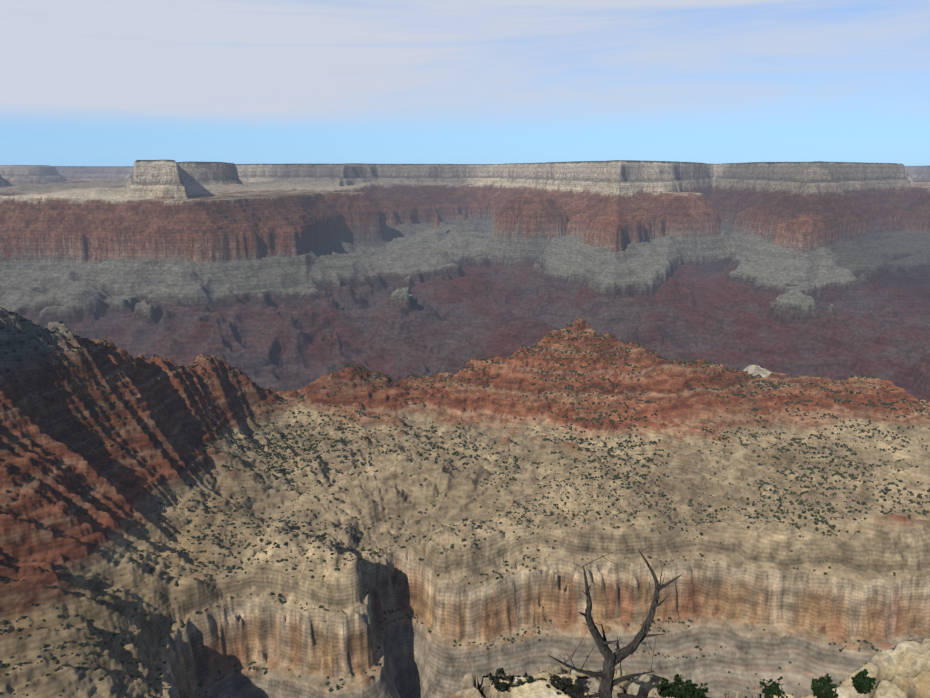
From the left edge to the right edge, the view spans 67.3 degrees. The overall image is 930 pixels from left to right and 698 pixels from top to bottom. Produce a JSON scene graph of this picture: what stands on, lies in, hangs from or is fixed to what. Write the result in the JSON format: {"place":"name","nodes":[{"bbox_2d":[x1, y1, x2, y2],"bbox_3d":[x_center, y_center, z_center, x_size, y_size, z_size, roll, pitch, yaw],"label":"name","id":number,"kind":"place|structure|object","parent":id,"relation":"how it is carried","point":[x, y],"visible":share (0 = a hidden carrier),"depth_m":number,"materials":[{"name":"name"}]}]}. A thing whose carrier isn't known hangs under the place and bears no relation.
{"place":"outdoors","nodes":[
{"label":"outdoors","id":0,"kind":"place"},
{"bbox_2d":[0,160,929,697],"bbox_3d":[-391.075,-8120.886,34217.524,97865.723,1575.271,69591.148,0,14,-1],"label":"terrain","id":1,"kind":"structure","parent":0,"point":[294,278],"depth_m":1848.31,"materials":[{"name":"beige stone"}]},
{"bbox_2d":[0,307,929,697],"bbox_3d":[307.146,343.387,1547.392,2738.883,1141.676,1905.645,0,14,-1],"label":"shrubs","id":2,"kind":"object","parent":1,"relation":"on","point":[594,419],"visible":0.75,"depth_m":1681.95,"materials":[{"name":"green plant"}]},
{"bbox_2d":[0,0,929,165],"label":"sky","id":3,"kind":"structure","parent":0,"point":[83,82],"materials":[{"name":"blue"}]},
{"bbox_2d":[449,637,929,697],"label":"ledge","id":4,"kind":"object","parent":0,"point":[901,669],"visible":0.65,"depth_m":12.62,"materials":[{"name":"beige stone"}]},
{"bbox_2d":[489,667,513,691],"bbox_3d":[0.643,5.745,12.127,0.464,0.423,0.447,12,19,38],"label":"bush","id":5,"kind":"object","parent":4,"relation":"on","point":[498,686],"visible":0.88,"depth_m":12.07,"materials":[{"name":"green plant"}]},
{"bbox_2d":[513,675,532,686],"bbox_3d":[1.006,5.830,12.111,0.409,0.266,0.386,0,14,-1],"label":"bush","id":6,"kind":"object","parent":4,"relation":"on","point":[528,680],"visible":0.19,"depth_m":12.11,"materials":[{"name":"green plant"}]},
{"bbox_2d":[546,673,573,697],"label":"bush","id":7,"kind":"object","parent":4,"relation":"on","point":[560,686],"visible":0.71,"depth_m":11.94,"materials":[{"name":"green plant"}]},
{"bbox_2d":[548,544,681,697],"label":"dead tree","id":8,"kind":"object","parent":4,"relation":"on","point":[612,660],"visible":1,"depth_m":10.09,"materials":[{"name":"grey wood"}]},
{"bbox_2d":[656,678,673,697],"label":"bush","id":9,"kind":"object","parent":4,"relation":"on","point":[664,691],"visible":0.83,"depth_m":11.94,"materials":[{"name":"green plant"}]},
{"bbox_2d":[668,674,694,697],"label":"bush","id":10,"kind":"object","parent":4,"relation":"on","point":[678,692],"visible":0.98,"depth_m":11.81,"materials":[{"name":"green plant"}]},
{"bbox_2d":[682,679,709,697],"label":"bush","id":11,"kind":"object","parent":4,"relation":"on","point":[699,692],"visible":0.83,"depth_m":11.74,"materials":[{"name":"green plant"}]},
{"bbox_2d":[759,676,787,697],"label":"bush","id":12,"kind":"object","parent":4,"relation":"on","point":[771,690],"visible":0.92,"depth_m":11.79,"materials":[{"name":"green plant"}]},
{"bbox_2d":[810,673,838,697],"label":"bush","id":13,"kind":"object","parent":4,"relation":"on","point":[823,688],"visible":1,"depth_m":11.81,"materials":[{"name":"green plant"}]},
{"bbox_2d":[851,669,875,693],"bbox_3d":[6.861,5.755,12.034,0.413,0.450,0.363,-12,19,-40],"label":"bush","id":14,"kind":"object","parent":4,"relation":"on","point":[860,685],"visible":1,"depth_m":11.98,"materials":[{"name":"green plant"}]}
]}

